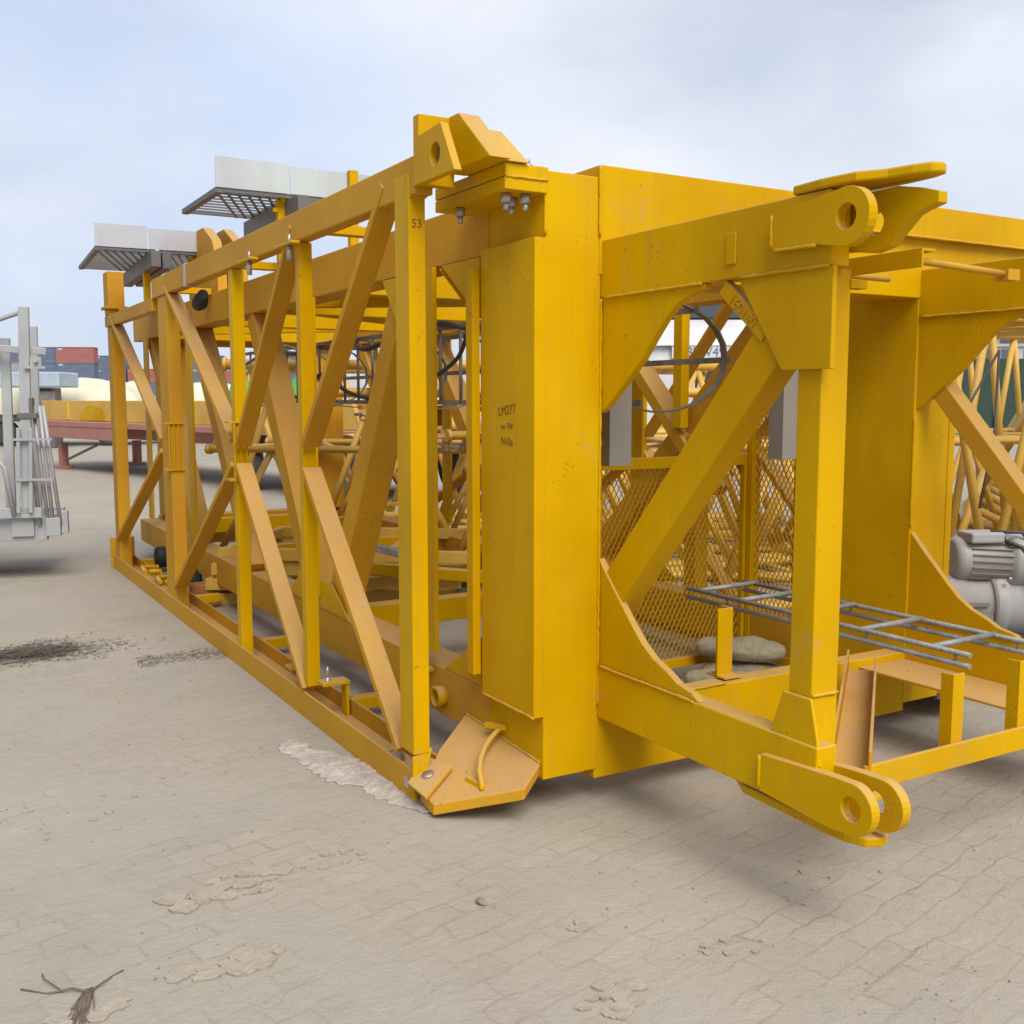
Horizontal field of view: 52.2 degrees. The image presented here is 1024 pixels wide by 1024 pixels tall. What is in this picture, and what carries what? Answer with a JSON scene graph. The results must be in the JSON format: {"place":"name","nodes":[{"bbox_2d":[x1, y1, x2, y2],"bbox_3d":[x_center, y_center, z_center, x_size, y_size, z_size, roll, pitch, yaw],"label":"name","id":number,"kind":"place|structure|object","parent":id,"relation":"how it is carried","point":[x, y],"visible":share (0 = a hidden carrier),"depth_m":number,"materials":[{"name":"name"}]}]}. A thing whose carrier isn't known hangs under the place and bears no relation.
{"place":"outdoors","nodes":[
{"label":"outdoors","id":0,"kind":"place"},
{"bbox_2d":[0,363,18,371],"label":"shipping container","id":1,"kind":"object","parent":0,"point":[14,367],"visible":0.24,"depth_m":174.60,"materials":[{"name":"white metal"}]},
{"bbox_2d":[11,353,18,362],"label":"shipping container","id":2,"kind":"object","parent":1,"relation":"on","point":[14,357],"visible":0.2,"depth_m":174.44,"materials":[{"name":"blue metal"}]},
{"bbox_2d":[39,363,56,371],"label":"shipping container","id":3,"kind":"object","parent":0,"point":[51,367],"visible":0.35,"depth_m":174.57,"materials":[{"name":"blue metal"}]},
{"bbox_2d":[38,347,55,362],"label":"shipping container","id":4,"kind":"object","parent":3,"relation":"on","point":[49,356],"visible":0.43,"depth_m":174.35,"materials":[{"name":"blue metal"}]},
{"bbox_2d":[56,363,98,378],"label":"shipping container","id":5,"kind":"object","parent":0,"point":[87,370],"visible":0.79,"depth_m":174.57,"materials":[{"name":"blue metal"}]},
{"bbox_2d":[56,347,97,362],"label":"shipping container","id":6,"kind":"object","parent":5,"relation":"on","point":[76,354],"visible":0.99,"depth_m":174.27,"materials":[{"name":"red metal"}]},
{"bbox_2d":[99,369,127,381],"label":"shipping container","id":7,"kind":"object","parent":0,"point":[103,374],"visible":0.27,"depth_m":208.33,"materials":[{"name":"blue metal"}]},
{"bbox_2d":[98,356,128,368],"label":"shipping container","id":8,"kind":"object","parent":7,"relation":"on","point":[103,362],"visible":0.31,"depth_m":208.07,"materials":[{"name":"blue metal"}]},
{"bbox_2d":[150,382,155,394],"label":"shipping container","id":9,"kind":"object","parent":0,"point":[152,385],"visible":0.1,"depth_m":208.56,"materials":[{"name":"blue metal"}]},
{"bbox_2d":[127,369,154,381],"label":"shipping container","id":10,"kind":"object","parent":9,"relation":"on","point":[152,377],"visible":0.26,"depth_m":208.36,"materials":[{"name":"red metal"}]},
{"bbox_2d":[193,369,199,381],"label":"shipping container","id":11,"kind":"object","parent":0,"point":[196,378],"visible":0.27,"depth_m":208.36,"materials":[{"name":"metal"}]},
{"bbox_2d":[193,356,224,368],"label":"shipping container","id":12,"kind":"object","parent":11,"relation":"on","point":[194,365],"visible":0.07,"depth_m":208.11,"materials":[{"name":"blue metal"}]},
{"bbox_2d":[224,370,246,381],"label":"shipping container","id":13,"kind":"object","parent":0,"point":[228,375],"visible":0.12,"depth_m":208.36,"materials":[{"name":"red metal"}]},
{"bbox_2d":[0,415,1023,1023],"bbox_3d":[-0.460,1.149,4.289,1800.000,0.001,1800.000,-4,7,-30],"label":"ground","id":14,"kind":"structure","parent":0,"point":[686,839],"depth_m":3.60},
{"bbox_2d":[0,306,69,540],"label":"hoist cage","id":15,"kind":"object","parent":14,"relation":"on","point":[31,518],"visible":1,"depth_m":9.18,"materials":[{"name":"metal"}]},
{"bbox_2d":[0,372,78,447],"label":"machine cab","id":16,"kind":"object","parent":14,"relation":"on","point":[51,384],"visible":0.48,"depth_m":34.50,"materials":[{"name":"metal"}]},
{"bbox_2d":[0,377,142,445],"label":"tarpaulin load","id":17,"kind":"object","parent":14,"relation":"on","point":[91,389],"visible":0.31,"depth_m":36.61,"materials":[{"name":"fabric"}]},
{"bbox_2d":[20,969,123,1023],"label":"dry grass tuft","id":18,"kind":"object","parent":14,"relation":"on","point":[84,1001],"visible":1,"depth_m":2.79,"materials":[{"name":"brown plant"}]},
{"bbox_2d":[0,631,166,666],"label":"dry twig litter","id":19,"kind":"object","parent":14,"relation":"on","point":[38,650],"visible":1,"depth_m":6.64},
{"bbox_2d":[42,997,131,1023],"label":"mud flakes","id":20,"kind":"object","parent":14,"relation":"on","point":[102,1014],"visible":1,"depth_m":2.73,"materials":[{"name":"beige soil"}]},
{"bbox_2d":[0,777,197,840],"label":"mud flakes","id":21,"kind":"object","parent":14,"relation":"on","point":[92,819],"visible":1,"depth_m":4.06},
{"bbox_2d":[132,647,226,667],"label":"dry twig litter","id":22,"kind":"object","parent":14,"relation":"on","point":[152,656],"visible":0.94,"depth_m":6.53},
{"bbox_2d":[155,382,230,400],"bbox_3d":[-10.600,-3.804,39.821,6.000,2.276,3.000,0,6,-3],"label":"tarpaulin load","id":23,"kind":"object","parent":14,"relation":"on","point":[198,394],"visible":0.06,"depth_m":38.50,"materials":[{"name":"fabric"}]},
{"bbox_2d":[190,569,201,582],"bbox_3d":[-2.651,0.575,8.705,0.100,0.199,0.200,-4,7,-30],"label":"rubber roller","id":24,"kind":"object","parent":14,"relation":"on","point":[197,576],"visible":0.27,"depth_m":8.63,"materials":[{"name":"black rubber"}]},
{"bbox_2d":[189,581,230,594],"bbox_3d":[-2.284,0.629,8.370,0.620,0.165,0.160,-5,8,-38],"label":"timber block","id":25,"kind":"object","parent":14,"relation":"on","point":[195,588],"depth_m":8.17,"materials":[{"name":"brown wood"}]},
{"bbox_2d":[152,865,293,914],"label":"mud flakes","id":26,"kind":"object","parent":14,"relation":"on","point":[217,889],"visible":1,"depth_m":3.41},
{"bbox_2d":[164,944,285,983],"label":"mud flakes","id":27,"kind":"object","parent":14,"relation":"on","point":[245,960],"visible":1,"depth_m":2.96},
{"bbox_2d":[47,420,464,493],"bbox_3d":[-5.757,-1.199,20.942,13.000,1.120,2.550,6,9,45],"label":"flatbed trailer","id":28,"kind":"object","parent":14,"relation":"on","point":[94,430],"visible":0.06,"depth_m":22.54,"materials":[{"name":"red paint"}]},
{"bbox_2d":[42,401,441,429],"bbox_3d":[-6.068,-2.032,21.251,1.830,0.460,13.200,-6,9,-45],"label":"boom section","id":29,"kind":"object","parent":28,"relation":"on","point":[97,411],"visible":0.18,"depth_m":22.72,"materials":[{"name":"yellow paint"}]},
{"bbox_2d":[229,377,296,399],"bbox_3d":[-7.400,-3.478,33.822,3.600,2.906,2.000,0,6,0],"label":"green cover","id":30,"kind":"object","parent":14,"relation":"on","point":[293,385],"visible":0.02,"depth_m":33.08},
{"bbox_2d":[208,563,454,604],"bbox_3d":[-1.527,0.598,9.007,2.000,0.090,1.470,-1,6,-6],"label":"flat steel frame","id":31,"kind":"object","parent":14,"relation":"on","point":[372,595],"visible":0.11,"depth_m":8.32,"materials":[{"name":"yellow paint"}]},
{"bbox_2d":[205,576,461,589],"bbox_3d":[-1.426,0.486,8.931,2.000,0.090,1.470,0,6,-2],"label":"flat steel frame","id":32,"kind":"object","parent":31,"relation":"on","point":[383,582],"visible":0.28,"depth_m":8.21,"materials":[{"name":"yellow paint"}]},
{"bbox_2d":[211,539,466,575],"bbox_3d":[-1.324,0.374,8.851,2.000,0.090,1.470,0,6,2],"label":"flat steel frame","id":33,"kind":"object","parent":32,"relation":"on","point":[292,569],"visible":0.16,"depth_m":8.13,"materials":[{"name":"yellow paint"}]},
{"bbox_2d":[218,526,481,563],"bbox_3d":[-1.224,0.262,8.768,2.000,0.090,1.470,1,6,6],"label":"flat steel frame","id":34,"kind":"object","parent":33,"relation":"on","point":[445,557],"visible":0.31,"depth_m":8.13,"materials":[{"name":"yellow paint"}]},
{"bbox_2d":[375,543,398,557],"bbox_3d":[-0.980,0.268,7.727,0.556,0.167,0.100,1,6,10],"label":"grey plank","id":35,"kind":"object","parent":34,"relation":"on","point":[387,550],"visible":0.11,"depth_m":7.67,"materials":[{"name":"wood"}]},
{"bbox_2d":[301,847,366,869],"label":"mud flakes","id":36,"kind":"object","parent":14,"relation":"on","point":[343,862],"visible":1,"depth_m":3.67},
{"bbox_2d":[278,739,430,812],"bbox_3d":[-0.675,1.116,4.493,0.288,0.022,1.132,-5,8,-37],"label":"plastic sheet","id":37,"kind":"object","parent":14,"relation":"on","point":[333,766],"visible":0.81,"depth_m":4.49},
{"bbox_2d":[342,374,480,420],"bbox_3d":[-0.250,-2.774,26.347,9.100,3.100,2.415,0,6,0],"label":"white truck","id":38,"kind":"object","parent":14,"relation":"on","point":[353,383],"depth_m":25.11,"materials":[{"name":"paint"}]},
{"bbox_2d":[222,357,736,530],"bbox_3d":[-0.316,-0.825,12.899,6.069,2.061,1.870,-1,6,-6],"label":"lattice mast section","id":39,"kind":"object","parent":14,"relation":"on","point":[700,373],"visible":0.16,"depth_m":12.17,"materials":[{"name":"yellow paint"}]},
{"bbox_2d":[476,897,485,905],"bbox_3d":[-0.099,1.244,3.336,0.031,0.024,0.043,-4,7,-30],"label":"stone","id":40,"kind":"object","parent":14,"relation":"on","point":[480,901],"visible":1,"depth_m":3.33,"materials":[{"name":"grey stone"}]},
{"bbox_2d":[204,437,792,579],"bbox_3d":[0.289,-0.091,10.187,6.069,1.193,1.870,1,6,5],"label":"lattice mast section","id":41,"kind":"object","parent":14,"relation":"on","point":[268,448],"visible":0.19,"depth_m":9.49,"materials":[{"name":"yellow paint"}]},
{"bbox_2d":[8,597,1023,1019],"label":"grit","id":42,"kind":"object","parent":14,"relation":"on","point":[548,865],"visible":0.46,"depth_m":3.27,"materials":[{"name":"grey stone"}]},
{"bbox_2d":[78,113,1023,846],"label":"crane climbing frame","id":43,"kind":"object","parent":14,"relation":"on","point":[870,313],"visible":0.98,"depth_m":4.33,"materials":[{"name":"yellow paint"}]},
{"bbox_2d":[154,546,166,567],"bbox_3d":[-3.281,0.420,9.775,0.100,0.199,0.200,-4,7,-30],"label":"rubber roller","id":44,"kind":"object","parent":43,"relation":"attached to","point":[160,558],"visible":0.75,"depth_m":9.71,"materials":[{"name":"black rubber"}]},
{"bbox_2d":[246,345,296,365],"bbox_3d":[-1.768,-1.177,8.395,0.326,0.373,1.614,-4,7,-30],"label":"hose","id":45,"kind":"object","parent":43,"relation":"hanging from","point":[285,346],"visible":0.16,"depth_m":8.69,"materials":[{"name":"grey rubber"}]},
{"bbox_2d":[295,372,368,400],"bbox_3d":[-1.667,-1.124,8.522,0.232,0.449,2.312,-4,7,-30],"label":"hose","id":46,"kind":"object","parent":43,"relation":"hanging from","point":[351,393],"visible":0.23,"depth_m":7.88,"materials":[{"name":"black rubber"}]},
{"bbox_2d":[285,320,480,355],"bbox_3d":[-1.124,-1.270,7.715,0.163,0.196,5.408,-3,7,-28],"label":"hose","id":47,"kind":"object","parent":43,"relation":"hanging from","point":[357,346],"visible":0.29,"depth_m":7.26,"materials":[{"name":"black rubber"}]},
{"bbox_2d":[354,413,480,451],"bbox_3d":[-0.521,-0.519,6.811,1.469,0.267,0.016,5,8,38],"label":"steel chain","id":48,"kind":"object","parent":43,"relation":"hanging from","point":[439,448],"visible":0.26,"depth_m":6.73,"materials":[{"name":"grey metal"}]},
{"bbox_2d":[437,331,465,376],"bbox_3d":[-0.564,-1.006,6.733,0.111,0.352,1.120,-4,7,-31],"label":"hose","id":49,"kind":"object","parent":43,"relation":"hanging from","point":[452,362],"visible":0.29,"depth_m":6.45,"materials":[{"name":"black rubber"}]},
{"bbox_2d":[684,668,747,682],"bbox_3d":[1.179,0.923,5.695,0.478,0.144,0.176,2,6,20],"label":"sandbag","id":50,"kind":"object","parent":43,"relation":"on","point":[695,675],"visible":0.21,"depth_m":5.70,"materials":[{"name":"fabric"}]},
{"bbox_2d":[685,580,1023,669],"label":"steel ladder","id":51,"kind":"object","parent":43,"relation":"on","point":[905,622],"visible":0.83,"depth_m":4.20,"materials":[{"name":"grey metal"}]},
{"bbox_2d":[317,386,792,539],"bbox_3d":[0.754,-0.597,12.328,6.069,1.736,1.870,-1,6,-10],"label":"lattice mast section","id":52,"kind":"object","parent":14,"relation":"on","point":[346,470],"visible":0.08,"depth_m":11.20,"materials":[{"name":"yellow paint"}]},
{"bbox_2d":[566,918,593,932],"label":"mud flakes","id":53,"kind":"object","parent":14,"relation":"on","point":[580,926],"visible":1,"depth_m":3.18,"materials":[{"name":"beige soil"}]},
{"bbox_2d":[573,974,647,1020],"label":"mud flakes","id":54,"kind":"object","parent":14,"relation":"on","point":[624,1005],"visible":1,"depth_m":2.80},
{"bbox_2d":[647,304,745,468],"bbox_3d":[3.950,-2.707,22.816,2.500,3.720,2.250,0,6,0],"label":"white truck","id":55,"kind":"object","parent":14,"relation":"on","point":[733,327],"visible":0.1,"depth_m":21.88,"materials":[{"name":"paint"}]},
{"bbox_2d":[438,422,960,583],"bbox_3d":[1.841,-0.240,10.856,6.069,1.345,1.870,-3,7,-24],"label":"lattice mast section","id":56,"kind":"object","parent":14,"relation":"on","point":[448,435],"visible":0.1,"depth_m":10.02,"materials":[{"name":"yellow paint"}]},
{"bbox_2d":[700,937,766,956],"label":"mud flakes","id":57,"kind":"object","parent":14,"relation":"on","point":[707,950],"visible":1,"depth_m":3.05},
{"bbox_2d":[701,660,781,671],"bbox_3d":[1.295,0.899,5.827,0.491,0.165,0.214,2,6,16],"label":"sandbag","id":58,"kind":"object","parent":14,"relation":"on","point":[746,666],"visible":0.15,"depth_m":5.76,"materials":[{"name":"fabric"}]},
{"bbox_2d":[696,636,785,662],"bbox_3d":[1.270,0.751,5.795,0.487,0.136,0.179,2,6,18],"label":"sandbag","id":59,"kind":"object","parent":58,"relation":"on","point":[757,649],"visible":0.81,"depth_m":5.72,"materials":[{"name":"fabric"}]},
{"bbox_2d":[602,428,1023,609],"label":"lattice mast section","id":60,"kind":"object","parent":14,"relation":"on","point":[1010,436],"visible":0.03,"depth_m":9.06,"materials":[{"name":"yellow paint"}]},
{"bbox_2d":[785,860,883,905],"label":"mud flakes","id":61,"kind":"object","parent":14,"relation":"on","point":[801,871],"visible":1,"depth_m":3.51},
{"bbox_2d":[772,316,1023,555],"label":"lattice mast section","id":62,"kind":"object","parent":14,"relation":"on","point":[1013,332],"visible":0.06,"depth_m":9.84,"materials":[{"name":"yellow paint"}]},
{"bbox_2d":[931,350,1023,697],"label":"winch","id":63,"kind":"object","parent":14,"relation":"on","point":[986,573],"visible":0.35,"depth_m":5.88,"materials":[{"name":"metal"}]},
{"bbox_2d":[957,375,1023,529],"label":"lattice mast section","id":64,"kind":"object","parent":14,"relation":"on","point":[973,494],"visible":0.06,"depth_m":8.27,"materials":[{"name":"yellow paint"}]},
{"bbox_2d":[961,359,1023,427],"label":"green hoarding","id":65,"kind":"object","parent":14,"relation":"on","point":[985,407],"depth_m":49.68,"materials":[{"name":"paint"}]},
{"bbox_2d":[962,401,1023,523],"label":"lattice mast section","id":66,"kind":"object","parent":14,"relation":"on","point":[1016,423],"visible":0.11,"depth_m":11.70,"materials":[{"name":"yellow paint"}]},
{"bbox_2d":[0,0,1023,368],"label":"sky","id":67,"kind":"structure","parent":0,"point":[121,112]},
{"bbox_2d":[976,340,1023,358],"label":"apartment building","id":68,"kind":"structure","parent":0,"point":[1004,347],"depth_m":175.57,"materials":[{"name":"concrete"}]},
{"bbox_2d":[1001,349,1008,358],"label":"window","id":69,"kind":"structure","parent":68,"relation":"in","point":[1004,352],"depth_m":175.59,"materials":[{"name":"grey glass"}]}
]}

